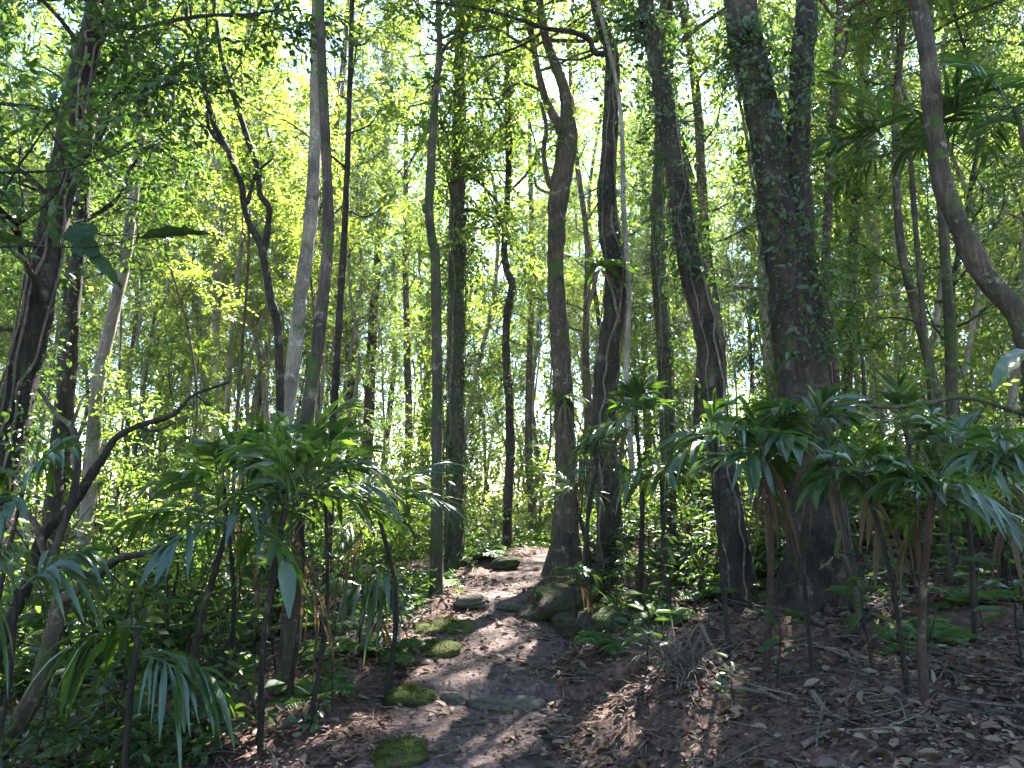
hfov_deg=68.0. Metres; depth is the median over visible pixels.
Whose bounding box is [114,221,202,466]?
tree
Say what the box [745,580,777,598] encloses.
seedling
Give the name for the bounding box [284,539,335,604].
shrub
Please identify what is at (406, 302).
tree
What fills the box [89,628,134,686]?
seedling
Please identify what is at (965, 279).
tree
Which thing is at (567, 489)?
understory palm
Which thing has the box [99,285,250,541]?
tree
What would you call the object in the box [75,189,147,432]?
tree
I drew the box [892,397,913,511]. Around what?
sapling
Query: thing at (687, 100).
tree
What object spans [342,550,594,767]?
path
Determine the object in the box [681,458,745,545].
shrub
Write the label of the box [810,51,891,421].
tree
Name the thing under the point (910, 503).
shrub
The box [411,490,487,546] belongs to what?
shrub
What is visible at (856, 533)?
seedling
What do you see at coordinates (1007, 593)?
fern
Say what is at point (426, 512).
shrub
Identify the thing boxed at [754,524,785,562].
seedling
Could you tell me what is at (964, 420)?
understory palm
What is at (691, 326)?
tree
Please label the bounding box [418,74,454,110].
epiphyte fern
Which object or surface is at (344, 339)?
tree
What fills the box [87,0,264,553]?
tree
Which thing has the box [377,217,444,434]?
tree
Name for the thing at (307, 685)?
fern
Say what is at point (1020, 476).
shrub
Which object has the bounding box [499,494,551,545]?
shrub
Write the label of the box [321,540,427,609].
shrub
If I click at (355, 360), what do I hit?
tree
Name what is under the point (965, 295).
tree
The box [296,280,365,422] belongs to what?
tree
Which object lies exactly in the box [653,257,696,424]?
tree
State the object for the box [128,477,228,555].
shrub
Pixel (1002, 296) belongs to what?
tree
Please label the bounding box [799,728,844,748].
fallen branch
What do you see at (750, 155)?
tree
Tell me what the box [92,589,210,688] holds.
shrub
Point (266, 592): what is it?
shrub
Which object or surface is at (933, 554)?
seedling
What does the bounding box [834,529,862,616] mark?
aerial root
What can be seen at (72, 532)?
shrub
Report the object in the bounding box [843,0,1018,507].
tree
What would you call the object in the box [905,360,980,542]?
sapling
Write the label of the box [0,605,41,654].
shrub
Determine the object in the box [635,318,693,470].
tree
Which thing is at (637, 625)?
fern
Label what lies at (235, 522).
shrub
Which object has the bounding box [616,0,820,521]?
tree
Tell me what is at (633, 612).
fern
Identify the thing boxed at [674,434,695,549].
sapling
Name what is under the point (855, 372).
tree
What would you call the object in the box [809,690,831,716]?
fallen branch
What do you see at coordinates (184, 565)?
sapling
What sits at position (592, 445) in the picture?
understory palm
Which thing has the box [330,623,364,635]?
fern
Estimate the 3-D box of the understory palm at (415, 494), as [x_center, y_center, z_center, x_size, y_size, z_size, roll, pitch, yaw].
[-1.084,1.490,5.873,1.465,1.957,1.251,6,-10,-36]
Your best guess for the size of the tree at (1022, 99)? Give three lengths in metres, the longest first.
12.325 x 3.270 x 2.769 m
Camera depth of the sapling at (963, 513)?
8.37 m
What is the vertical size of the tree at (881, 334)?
8.185 m
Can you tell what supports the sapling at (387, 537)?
on the ground
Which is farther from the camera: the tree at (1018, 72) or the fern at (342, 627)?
the tree at (1018, 72)
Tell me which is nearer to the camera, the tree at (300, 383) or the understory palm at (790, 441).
the understory palm at (790, 441)
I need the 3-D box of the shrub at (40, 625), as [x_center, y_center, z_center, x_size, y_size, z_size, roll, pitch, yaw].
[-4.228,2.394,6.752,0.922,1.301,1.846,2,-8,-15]
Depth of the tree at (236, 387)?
33.72 m
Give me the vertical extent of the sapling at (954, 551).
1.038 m
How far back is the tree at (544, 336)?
38.11 m
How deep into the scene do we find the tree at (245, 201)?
9.07 m
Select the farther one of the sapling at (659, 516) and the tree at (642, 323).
the tree at (642, 323)
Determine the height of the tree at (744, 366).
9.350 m
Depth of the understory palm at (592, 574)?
7.59 m
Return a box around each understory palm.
[0,433,101,603]
[0,541,117,739]
[16,625,235,767]
[101,422,319,726]
[101,463,315,752]
[205,409,410,753]
[214,387,362,705]
[243,416,414,732]
[272,453,479,702]
[313,562,417,667]
[539,465,608,584]
[550,560,601,617]
[567,412,649,607]
[570,368,678,611]
[611,451,706,604]
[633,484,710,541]
[648,387,774,659]
[683,391,830,672]
[728,380,902,670]
[794,440,960,696]
[833,363,969,593]
[858,455,1023,701]
[884,402,1023,640]
[936,427,1023,612]
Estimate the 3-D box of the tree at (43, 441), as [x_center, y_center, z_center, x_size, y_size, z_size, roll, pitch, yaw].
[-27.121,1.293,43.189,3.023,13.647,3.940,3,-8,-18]
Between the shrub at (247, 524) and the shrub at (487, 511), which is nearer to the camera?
the shrub at (247, 524)
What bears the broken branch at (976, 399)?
attached to the understory palm at (894, 396)
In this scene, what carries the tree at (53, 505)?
on the ground
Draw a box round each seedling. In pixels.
[16,611,31,643]
[58,633,97,688]
[81,594,174,766]
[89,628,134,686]
[98,553,138,609]
[129,693,172,767]
[219,679,283,726]
[239,622,274,655]
[243,622,270,652]
[268,603,333,669]
[305,611,361,709]
[351,574,367,623]
[580,520,595,565]
[597,521,626,581]
[609,592,643,645]
[613,551,646,602]
[622,568,677,674]
[630,498,659,545]
[638,520,656,547]
[647,555,671,602]
[712,652,747,704]
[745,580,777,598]
[747,570,808,688]
[749,544,766,581]
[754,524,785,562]
[824,536,895,668]
[850,529,873,551]
[915,611,950,640]
[920,536,956,567]
[920,545,952,571]
[951,547,1001,630]
[957,534,1023,672]
[983,529,1023,584]
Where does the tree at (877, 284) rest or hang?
on the ground
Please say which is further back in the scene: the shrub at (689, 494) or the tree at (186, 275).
the tree at (186, 275)
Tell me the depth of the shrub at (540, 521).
21.41 m
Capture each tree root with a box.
[732,606,826,628]
[838,596,891,641]
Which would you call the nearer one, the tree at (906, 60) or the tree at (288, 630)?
the tree at (288, 630)
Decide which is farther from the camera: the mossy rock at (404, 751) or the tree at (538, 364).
the tree at (538, 364)
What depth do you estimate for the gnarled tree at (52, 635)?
4.69 m
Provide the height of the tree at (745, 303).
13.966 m
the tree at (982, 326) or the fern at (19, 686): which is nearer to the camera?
the fern at (19, 686)
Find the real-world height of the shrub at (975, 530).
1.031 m
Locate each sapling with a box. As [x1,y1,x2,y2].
[0,381,228,669]
[0,599,43,686]
[1,512,72,767]
[3,552,88,671]
[13,499,33,571]
[16,605,43,642]
[60,526,75,552]
[63,473,82,549]
[63,520,122,745]
[81,574,186,749]
[87,510,144,604]
[135,482,215,678]
[142,512,208,642]
[145,524,196,630]
[162,488,217,647]
[175,515,227,627]
[176,526,271,693]
[185,556,220,644]
[186,486,255,613]
[187,474,235,639]
[223,558,260,628]
[238,433,290,651]
[244,519,270,598]
[246,474,333,670]
[287,511,319,570]
[337,536,363,586]
[341,489,378,568]
[344,436,372,582]
[349,441,384,570]
[364,517,381,565]
[376,500,399,558]
[399,474,454,573]
[605,465,642,624]
[612,487,638,616]
[614,483,639,595]
[622,526,661,587]
[634,451,690,583]
[638,504,657,593]
[644,414,660,546]
[645,486,685,565]
[649,532,679,618]
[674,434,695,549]
[677,508,693,545]
[685,467,706,556]
[692,479,716,555]
[741,473,775,576]
[746,388,769,472]
[762,486,781,557]
[773,484,785,545]
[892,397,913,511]
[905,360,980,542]
[907,374,939,453]
[919,445,966,542]
[930,489,974,587]
[931,447,973,558]
[934,381,977,551]
[938,345,1013,558]
[976,378,1005,529]
[991,394,1019,481]
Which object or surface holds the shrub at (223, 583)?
on the ground
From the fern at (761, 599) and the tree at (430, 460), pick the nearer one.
the fern at (761, 599)
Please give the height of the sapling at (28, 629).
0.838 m
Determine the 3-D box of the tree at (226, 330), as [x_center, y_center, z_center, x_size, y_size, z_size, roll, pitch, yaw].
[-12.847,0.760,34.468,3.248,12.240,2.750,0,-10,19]
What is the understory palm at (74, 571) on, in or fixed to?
on the ground
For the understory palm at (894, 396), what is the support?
on the ground
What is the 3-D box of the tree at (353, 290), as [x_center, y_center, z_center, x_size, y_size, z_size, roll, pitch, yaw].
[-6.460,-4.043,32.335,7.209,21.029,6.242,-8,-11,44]
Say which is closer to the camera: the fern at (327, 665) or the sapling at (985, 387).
the fern at (327, 665)
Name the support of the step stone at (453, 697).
on the path
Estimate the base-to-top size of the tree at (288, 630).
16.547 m
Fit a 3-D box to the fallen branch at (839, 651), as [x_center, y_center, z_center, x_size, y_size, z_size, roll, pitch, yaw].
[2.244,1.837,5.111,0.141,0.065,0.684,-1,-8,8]
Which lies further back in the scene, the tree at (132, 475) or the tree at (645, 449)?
the tree at (645, 449)
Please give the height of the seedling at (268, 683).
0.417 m
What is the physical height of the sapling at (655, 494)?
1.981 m
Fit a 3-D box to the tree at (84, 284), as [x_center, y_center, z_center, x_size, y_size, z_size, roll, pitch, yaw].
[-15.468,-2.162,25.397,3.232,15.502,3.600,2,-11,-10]
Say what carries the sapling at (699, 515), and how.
on the ground
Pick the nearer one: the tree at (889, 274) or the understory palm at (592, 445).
the understory palm at (592, 445)
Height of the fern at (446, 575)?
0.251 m
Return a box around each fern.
[0,670,29,694]
[227,623,279,641]
[265,672,357,715]
[299,636,355,662]
[301,643,354,673]
[304,607,353,632]
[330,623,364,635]
[346,632,425,668]
[348,548,406,565]
[397,575,453,597]
[416,571,461,585]
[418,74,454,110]
[443,545,506,565]
[468,552,507,561]
[512,542,549,546]
[534,389,591,454]
[562,257,635,324]
[574,628,631,658]
[579,527,647,551]
[581,538,635,552]
[598,576,615,580]
[599,606,636,616]
[603,599,633,614]
[622,617,656,630]
[623,618,661,637]
[624,560,645,574]
[627,545,684,567]
[630,587,665,609]
[631,604,694,630]
[636,547,700,577]
[642,609,698,632]
[662,569,717,589]
[670,548,706,556]
[679,579,759,602]
[680,554,718,569]
[704,566,719,571]
[712,558,766,577]
[756,577,776,604]
[850,534,890,546]
[872,617,981,656]
[885,526,953,548]
[923,517,994,536]
[927,587,1000,609]
[967,587,1020,602]
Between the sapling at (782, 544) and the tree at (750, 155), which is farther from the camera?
the tree at (750, 155)
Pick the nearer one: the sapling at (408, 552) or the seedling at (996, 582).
the seedling at (996, 582)
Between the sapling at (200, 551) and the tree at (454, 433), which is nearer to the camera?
the sapling at (200, 551)
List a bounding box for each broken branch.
[725,285,925,302]
[864,395,1023,416]
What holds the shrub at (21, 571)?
on the ground
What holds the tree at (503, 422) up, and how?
on the ground
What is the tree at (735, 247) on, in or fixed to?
on the ground
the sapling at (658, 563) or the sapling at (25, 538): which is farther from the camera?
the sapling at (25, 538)
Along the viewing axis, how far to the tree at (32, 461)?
17.35 m
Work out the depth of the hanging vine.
9.94 m
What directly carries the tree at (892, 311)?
on the ground
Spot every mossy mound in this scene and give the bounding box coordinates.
[515,577,604,621]
[551,602,629,637]
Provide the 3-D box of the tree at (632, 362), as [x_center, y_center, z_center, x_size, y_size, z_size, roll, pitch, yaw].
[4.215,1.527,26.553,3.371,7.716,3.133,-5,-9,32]
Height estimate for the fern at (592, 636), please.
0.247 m
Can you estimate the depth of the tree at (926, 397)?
23.37 m
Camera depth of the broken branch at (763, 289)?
8.21 m
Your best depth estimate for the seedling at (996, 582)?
4.61 m
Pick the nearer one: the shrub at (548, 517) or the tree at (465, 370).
the shrub at (548, 517)
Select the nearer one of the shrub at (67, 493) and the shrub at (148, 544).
the shrub at (148, 544)
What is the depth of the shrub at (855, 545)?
7.22 m
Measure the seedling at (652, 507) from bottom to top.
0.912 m
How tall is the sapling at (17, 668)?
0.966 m
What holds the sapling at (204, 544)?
on the ground
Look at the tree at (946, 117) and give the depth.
31.29 m
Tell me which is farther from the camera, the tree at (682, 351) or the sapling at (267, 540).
the tree at (682, 351)
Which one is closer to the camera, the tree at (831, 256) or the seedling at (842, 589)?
the seedling at (842, 589)
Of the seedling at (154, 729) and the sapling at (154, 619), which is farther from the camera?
the sapling at (154, 619)
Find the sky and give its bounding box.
[0,0,1023,505]
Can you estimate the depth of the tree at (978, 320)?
23.62 m
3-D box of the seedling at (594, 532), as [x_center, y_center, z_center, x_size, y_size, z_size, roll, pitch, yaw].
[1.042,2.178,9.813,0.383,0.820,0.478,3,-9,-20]
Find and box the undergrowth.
[0,473,1019,767]
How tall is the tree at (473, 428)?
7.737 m
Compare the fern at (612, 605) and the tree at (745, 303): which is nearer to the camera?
the fern at (612, 605)
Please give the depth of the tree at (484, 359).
43.99 m
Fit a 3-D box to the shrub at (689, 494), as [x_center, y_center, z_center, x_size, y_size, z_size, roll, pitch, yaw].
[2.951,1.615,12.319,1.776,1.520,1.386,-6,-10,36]
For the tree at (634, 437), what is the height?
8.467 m
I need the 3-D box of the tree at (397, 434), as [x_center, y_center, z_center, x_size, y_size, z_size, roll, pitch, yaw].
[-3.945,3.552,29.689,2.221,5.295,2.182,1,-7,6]
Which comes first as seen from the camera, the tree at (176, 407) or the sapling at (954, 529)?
the sapling at (954, 529)
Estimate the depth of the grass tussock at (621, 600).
8.04 m
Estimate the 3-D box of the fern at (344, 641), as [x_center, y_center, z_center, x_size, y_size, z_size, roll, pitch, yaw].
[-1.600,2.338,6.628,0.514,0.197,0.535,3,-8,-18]
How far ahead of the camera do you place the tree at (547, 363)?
39.68 m
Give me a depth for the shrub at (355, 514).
18.22 m
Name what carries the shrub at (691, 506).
on the ground
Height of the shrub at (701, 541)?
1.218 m
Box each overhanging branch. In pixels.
[0,194,209,288]
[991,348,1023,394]
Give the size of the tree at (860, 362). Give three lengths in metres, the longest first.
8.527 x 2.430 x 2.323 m
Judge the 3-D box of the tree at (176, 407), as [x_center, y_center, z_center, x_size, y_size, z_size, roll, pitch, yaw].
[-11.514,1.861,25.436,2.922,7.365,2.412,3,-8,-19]
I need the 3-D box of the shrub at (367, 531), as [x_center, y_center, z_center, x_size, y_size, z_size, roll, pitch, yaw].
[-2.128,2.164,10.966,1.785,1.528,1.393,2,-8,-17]
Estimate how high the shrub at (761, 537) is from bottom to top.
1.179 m
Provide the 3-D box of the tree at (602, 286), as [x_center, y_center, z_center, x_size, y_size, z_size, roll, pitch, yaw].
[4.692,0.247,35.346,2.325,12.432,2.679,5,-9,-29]
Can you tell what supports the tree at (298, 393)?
on the ground
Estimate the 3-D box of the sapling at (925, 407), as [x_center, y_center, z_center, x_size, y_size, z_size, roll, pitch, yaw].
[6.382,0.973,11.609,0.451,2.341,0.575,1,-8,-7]
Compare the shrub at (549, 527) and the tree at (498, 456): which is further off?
the tree at (498, 456)
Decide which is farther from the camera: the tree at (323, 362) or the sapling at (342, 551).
the tree at (323, 362)
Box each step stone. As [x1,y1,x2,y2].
[439,692,464,703]
[452,593,488,608]
[465,694,546,712]
[495,603,522,611]
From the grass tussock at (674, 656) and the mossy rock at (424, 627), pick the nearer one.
the grass tussock at (674, 656)
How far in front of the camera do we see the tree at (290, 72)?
17.64 m
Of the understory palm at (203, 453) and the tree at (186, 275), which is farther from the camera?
the tree at (186, 275)
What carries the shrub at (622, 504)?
on the ground
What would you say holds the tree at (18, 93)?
on the ground
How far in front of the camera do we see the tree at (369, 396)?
26.01 m
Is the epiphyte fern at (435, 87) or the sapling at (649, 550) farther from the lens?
the epiphyte fern at (435, 87)
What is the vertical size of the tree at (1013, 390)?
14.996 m
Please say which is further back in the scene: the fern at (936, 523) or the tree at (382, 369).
the tree at (382, 369)
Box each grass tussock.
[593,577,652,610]
[603,617,704,674]
[612,618,752,702]
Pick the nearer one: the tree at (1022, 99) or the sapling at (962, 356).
the sapling at (962, 356)
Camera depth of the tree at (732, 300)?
35.49 m
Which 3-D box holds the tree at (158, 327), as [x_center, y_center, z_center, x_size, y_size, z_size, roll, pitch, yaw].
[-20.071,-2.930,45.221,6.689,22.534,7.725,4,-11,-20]
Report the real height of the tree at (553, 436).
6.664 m
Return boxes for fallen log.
[44,693,144,763]
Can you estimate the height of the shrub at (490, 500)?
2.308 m
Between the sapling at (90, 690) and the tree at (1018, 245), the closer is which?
the sapling at (90, 690)
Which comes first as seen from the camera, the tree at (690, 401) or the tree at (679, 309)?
the tree at (690, 401)
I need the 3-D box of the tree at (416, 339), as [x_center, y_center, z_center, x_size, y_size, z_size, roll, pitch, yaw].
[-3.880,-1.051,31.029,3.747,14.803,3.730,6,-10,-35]
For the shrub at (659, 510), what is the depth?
11.30 m
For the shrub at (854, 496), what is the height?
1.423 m
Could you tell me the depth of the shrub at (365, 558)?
9.38 m
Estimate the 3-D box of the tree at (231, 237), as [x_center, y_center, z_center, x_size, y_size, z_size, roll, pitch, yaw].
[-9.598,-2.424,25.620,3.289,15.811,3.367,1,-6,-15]
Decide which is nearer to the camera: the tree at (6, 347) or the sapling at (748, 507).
the sapling at (748, 507)
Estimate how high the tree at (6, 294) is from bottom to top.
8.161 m
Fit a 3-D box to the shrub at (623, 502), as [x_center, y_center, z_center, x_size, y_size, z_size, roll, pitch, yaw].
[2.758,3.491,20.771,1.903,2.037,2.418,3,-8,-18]
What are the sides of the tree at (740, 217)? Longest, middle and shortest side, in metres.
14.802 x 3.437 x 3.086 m
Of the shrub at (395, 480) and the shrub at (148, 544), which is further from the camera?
the shrub at (395, 480)
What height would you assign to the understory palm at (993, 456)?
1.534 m
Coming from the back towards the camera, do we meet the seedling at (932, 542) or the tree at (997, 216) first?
the tree at (997, 216)
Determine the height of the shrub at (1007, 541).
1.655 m
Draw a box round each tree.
[0,0,39,271]
[0,0,49,209]
[0,0,119,546]
[0,0,205,528]
[0,0,213,505]
[0,0,371,587]
[0,23,69,540]
[0,40,113,569]
[0,88,22,364]
[0,90,72,546]
[0,125,20,334]
[0,170,105,536]
[0,249,19,384]
[0,267,15,355]
[0,360,53,516]
[0,388,182,760]
[1,0,245,633]
[1,267,97,544]
[3,131,82,369]
[4,129,131,531]
[5,135,108,526]
[21,0,280,603]
[22,132,107,492]
[34,337,53,519]
[35,176,138,506]
[41,263,84,482]
[44,343,125,487]
[48,176,135,528]
[61,129,165,531]
[61,351,195,587]
[69,251,237,539]
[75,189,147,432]
[76,231,139,473]
[78,83,202,513]
[78,290,126,520]
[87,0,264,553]
[89,177,210,502]
[97,139,187,453]
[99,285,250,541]
[101,221,172,499]
[102,6,290,440]
[103,0,246,541]
[107,55,263,531]
[112,241,188,498]
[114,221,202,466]
[116,0,306,535]
[117,121,220,497]
[122,332,209,495]
[124,207,230,533]
[126,144,210,498]
[128,0,304,632]
[145,327,239,552]
[150,22,294,493]
[154,151,258,502]
[154,250,213,504]
[159,0,309,547]
[159,69,312,447]
[161,0,321,576]
[181,97,270,503]
[183,125,280,483]
[186,180,315,525]
[192,316,261,520]
[206,1,334,427]
[207,106,307,521]
[209,278,267,426]
[211,192,277,506]
[214,0,425,595]
[220,318,253,478]
[221,1,368,491]
[222,242,273,423]
[225,170,332,519]
[228,173,324,494]
[230,0,436,562]
[241,360,298,504]
[245,363,305,480]
[249,290,286,436]
[250,172,315,521]
[251,0,320,610]
[260,68,373,459]
[264,170,366,408]
[265,374,303,446]
[267,0,333,691]
[272,0,429,539]
[272,143,403,520]
[275,127,346,480]
[281,206,349,541]
[285,92,427,530]
[288,220,392,523]
[293,231,362,397]
[295,345,330,414]
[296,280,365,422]
[298,72,389,542]
[299,253,364,411]
[301,331,365,480]
[314,0,475,541]
[320,6,408,473]
[325,245,397,521]
[326,203,372,345]
[326,280,392,444]
[329,0,480,547]
[331,207,431,539]
[339,0,738,577]
[339,376,376,493]
[341,217,412,482]
[341,246,387,392]
[351,417,386,521]
[352,0,559,569]
[354,0,596,550]
[355,0,602,597]
[356,195,539,545]
[362,147,445,482]
[375,191,476,524]
[376,56,491,524]
[377,117,491,513]
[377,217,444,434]
[384,257,449,428]
[388,408,430,509]
[412,276,481,484]
[415,408,444,506]
[418,8,582,462]
[426,0,645,584]
[428,338,505,509]
[443,360,486,533]
[443,392,503,511]
[464,229,504,524]
[464,284,554,526]
[466,0,602,530]
[467,329,546,523]
[468,253,539,509]
[484,284,542,504]
[490,0,643,540]
[492,155,583,518]
[510,183,592,530]
[510,202,590,359]
[513,208,597,403]
[516,283,581,513]
[522,196,592,407]
[522,358,585,502]
[539,169,622,469]
[540,1,679,517]
[551,0,829,547]
[564,262,597,479]
[575,323,596,418]
[578,296,622,397]
[581,52,725,498]
[582,114,655,501]
[585,0,758,607]
[586,0,857,430]
[589,311,655,514]
[592,197,653,509]
[593,269,633,518]
[593,325,659,521]
[594,123,737,357]
[594,207,655,356]
[595,56,721,423]
[598,81,684,509]
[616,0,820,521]
[616,0,832,486]
[619,289,653,424]
[621,73,730,348]
[622,235,658,471]
[631,223,690,321]
[634,319,689,501]
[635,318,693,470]
[637,97,756,350]
[648,218,693,388]
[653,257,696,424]
[656,328,743,496]
[657,340,707,487]
[662,0,923,616]
[671,275,734,363]
[671,300,692,403]
[674,299,692,424]
[675,377,733,451]
[679,0,948,192]
[685,225,743,412]
[686,144,753,469]
[689,0,851,298]
[692,246,769,461]
[706,1,835,305]
[706,6,836,494]
[707,190,753,364]
[710,134,767,394]
[713,220,768,458]
[714,172,765,492]
[717,193,763,374]
[719,159,760,414]
[733,343,765,462]
[734,163,903,470]
[741,0,996,430]
[753,76,995,457]
[764,0,959,462]
[769,0,891,438]
[773,0,977,502]
[773,5,941,508]
[781,0,987,490]
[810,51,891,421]
[810,169,862,438]
[813,2,995,395]
[813,168,882,385]
[817,0,1023,549]
[831,0,1023,449]
[831,217,888,455]
[832,93,977,458]
[833,58,933,443]
[833,176,940,454]
[836,292,905,456]
[840,318,868,389]
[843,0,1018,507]
[851,0,1023,114]
[855,148,916,393]
[855,178,913,332]
[856,220,912,363]
[859,67,982,443]
[860,188,926,416]
[861,139,930,428]
[876,5,1018,424]
[877,134,954,447]
[882,277,915,366]
[886,357,941,458]
[887,0,1023,244]
[887,192,934,429]
[890,351,944,448]
[899,226,939,364]
[908,0,1023,406]
[911,30,1013,418]
[915,163,1001,373]
[918,0,1023,504]
[919,148,1002,421]
[919,240,970,352]
[920,5,1023,415]
[923,105,992,341]
[924,274,996,423]
[934,167,1000,374]
[934,290,1020,439]
[938,293,1022,442]
[942,0,1023,216]
[950,0,1023,354]
[952,72,1022,266]
[954,199,1023,438]
[958,0,1023,378]
[959,164,1021,394]
[961,45,1023,425]
[962,126,1022,408]
[962,296,1023,442]
[963,44,1017,298]
[968,208,1014,397]
[989,344,1019,415]
[996,3,1023,109]
[1002,123,1023,316]
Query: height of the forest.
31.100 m
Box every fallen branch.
[699,623,751,682]
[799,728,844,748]
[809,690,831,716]
[823,646,852,666]
[980,705,1023,721]
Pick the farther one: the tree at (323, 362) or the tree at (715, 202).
the tree at (323, 362)
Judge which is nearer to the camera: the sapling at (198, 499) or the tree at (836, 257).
the sapling at (198, 499)
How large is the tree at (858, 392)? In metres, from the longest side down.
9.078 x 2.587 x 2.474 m
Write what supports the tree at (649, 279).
on the ground
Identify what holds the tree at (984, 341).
on the ground
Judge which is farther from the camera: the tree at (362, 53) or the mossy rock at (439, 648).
the tree at (362, 53)
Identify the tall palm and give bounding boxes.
[804,65,1023,585]
[823,51,1023,180]
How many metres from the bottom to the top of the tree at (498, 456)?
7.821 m
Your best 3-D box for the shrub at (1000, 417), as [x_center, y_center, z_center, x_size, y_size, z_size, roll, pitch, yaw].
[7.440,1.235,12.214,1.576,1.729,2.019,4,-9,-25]
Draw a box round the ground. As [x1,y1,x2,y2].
[0,497,1023,767]
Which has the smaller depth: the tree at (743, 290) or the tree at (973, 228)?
the tree at (973, 228)
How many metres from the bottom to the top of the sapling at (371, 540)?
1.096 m
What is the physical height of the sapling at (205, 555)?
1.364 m
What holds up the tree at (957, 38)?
on the ground
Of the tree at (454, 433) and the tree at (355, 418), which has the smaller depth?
the tree at (454, 433)
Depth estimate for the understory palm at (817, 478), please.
4.51 m
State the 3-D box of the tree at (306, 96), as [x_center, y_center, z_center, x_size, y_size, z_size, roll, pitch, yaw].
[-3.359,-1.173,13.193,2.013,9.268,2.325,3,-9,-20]
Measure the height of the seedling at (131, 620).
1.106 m
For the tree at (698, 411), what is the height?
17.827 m
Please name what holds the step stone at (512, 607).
on the path
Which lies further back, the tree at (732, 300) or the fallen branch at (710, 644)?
the tree at (732, 300)
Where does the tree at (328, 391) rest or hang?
on the ground
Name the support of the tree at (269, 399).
on the ground
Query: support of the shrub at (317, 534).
on the ground
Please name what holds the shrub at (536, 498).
on the ground
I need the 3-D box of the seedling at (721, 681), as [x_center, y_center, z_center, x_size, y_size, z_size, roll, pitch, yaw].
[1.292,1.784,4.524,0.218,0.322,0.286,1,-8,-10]
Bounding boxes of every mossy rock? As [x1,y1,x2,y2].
[367,731,432,767]
[383,681,437,706]
[410,620,445,636]
[411,637,463,658]
[432,616,476,635]
[491,555,520,569]
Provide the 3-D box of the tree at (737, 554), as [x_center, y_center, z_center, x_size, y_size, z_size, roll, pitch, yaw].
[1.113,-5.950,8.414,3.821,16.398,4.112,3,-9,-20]
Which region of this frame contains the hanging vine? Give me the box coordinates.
[596,2,634,477]
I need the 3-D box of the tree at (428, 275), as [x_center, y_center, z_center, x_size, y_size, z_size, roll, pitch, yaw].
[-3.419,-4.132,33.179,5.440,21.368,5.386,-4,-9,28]
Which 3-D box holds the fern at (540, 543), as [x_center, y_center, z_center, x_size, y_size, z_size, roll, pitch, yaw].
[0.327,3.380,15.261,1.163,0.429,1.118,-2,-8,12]
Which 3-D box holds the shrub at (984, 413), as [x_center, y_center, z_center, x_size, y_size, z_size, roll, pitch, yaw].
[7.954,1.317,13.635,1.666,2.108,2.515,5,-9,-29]
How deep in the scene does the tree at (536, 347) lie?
37.70 m
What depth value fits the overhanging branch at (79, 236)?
2.39 m
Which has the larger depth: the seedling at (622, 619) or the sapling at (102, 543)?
the sapling at (102, 543)
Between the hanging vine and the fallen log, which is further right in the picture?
the hanging vine
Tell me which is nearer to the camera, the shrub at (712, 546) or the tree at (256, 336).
the shrub at (712, 546)
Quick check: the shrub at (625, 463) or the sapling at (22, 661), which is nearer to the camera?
the sapling at (22, 661)
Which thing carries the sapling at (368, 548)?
on the ground
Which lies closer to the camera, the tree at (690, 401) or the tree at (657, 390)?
the tree at (690, 401)
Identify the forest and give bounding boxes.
[0,0,1022,531]
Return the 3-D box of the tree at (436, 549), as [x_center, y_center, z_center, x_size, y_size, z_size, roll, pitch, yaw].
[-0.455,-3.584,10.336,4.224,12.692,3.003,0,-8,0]
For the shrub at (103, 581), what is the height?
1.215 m
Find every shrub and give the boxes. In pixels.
[0,507,91,632]
[0,511,103,610]
[0,575,94,699]
[0,585,153,693]
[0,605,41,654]
[1,541,171,699]
[5,500,98,592]
[9,528,97,613]
[25,562,154,625]
[40,490,238,683]
[50,645,277,767]
[63,482,145,546]
[63,512,247,681]
[64,459,163,547]
[68,505,150,546]
[71,499,179,586]
[81,455,189,542]
[91,499,210,587]
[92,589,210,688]
[98,528,199,593]
[106,466,288,592]
[115,548,231,613]
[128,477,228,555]
[130,512,254,647]
[132,529,204,606]
[160,468,255,529]
[160,539,254,618]
[168,576,282,685]
[187,484,311,568]
[207,467,352,575]
[209,463,359,551]
[230,511,363,647]
[247,564,313,628]
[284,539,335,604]
[305,510,366,603]
[306,513,427,605]
[310,471,416,555]
[311,429,430,548]
[311,481,427,576]
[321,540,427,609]
[333,502,351,543]
[356,477,479,553]
[361,518,429,574]
[376,480,443,562]
[387,466,475,545]
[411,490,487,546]
[429,471,536,547]
[444,478,502,545]
[465,480,536,546]
[466,487,551,547]
[467,500,526,544]
[478,466,553,543]
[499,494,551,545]
[505,418,637,545]
[512,498,553,542]
[515,436,658,541]
[520,494,595,534]
[521,456,625,529]
[531,515,550,542]
[578,482,652,521]
[578,487,639,522]
[620,447,711,543]
[622,495,689,529]
[641,485,743,605]
[645,447,711,529]
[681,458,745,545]
[691,463,784,559]
[692,481,781,575]
[701,402,761,512]
[704,498,785,560]
[751,503,909,591]
[757,483,890,563]
[762,380,964,514]
[845,420,946,525]
[846,453,910,558]
[848,325,1023,518]
[850,477,907,521]
[879,478,913,512]
[888,390,1023,466]
[903,392,1023,459]
[903,487,1015,547]
[913,411,1014,496]
[918,395,1023,469]
[924,399,1023,487]
[927,406,1023,580]
[977,425,1023,526]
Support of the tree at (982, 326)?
on the ground
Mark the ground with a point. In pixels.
(622, 669)
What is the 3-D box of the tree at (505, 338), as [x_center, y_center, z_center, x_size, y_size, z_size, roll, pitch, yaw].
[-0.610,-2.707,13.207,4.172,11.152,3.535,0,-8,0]

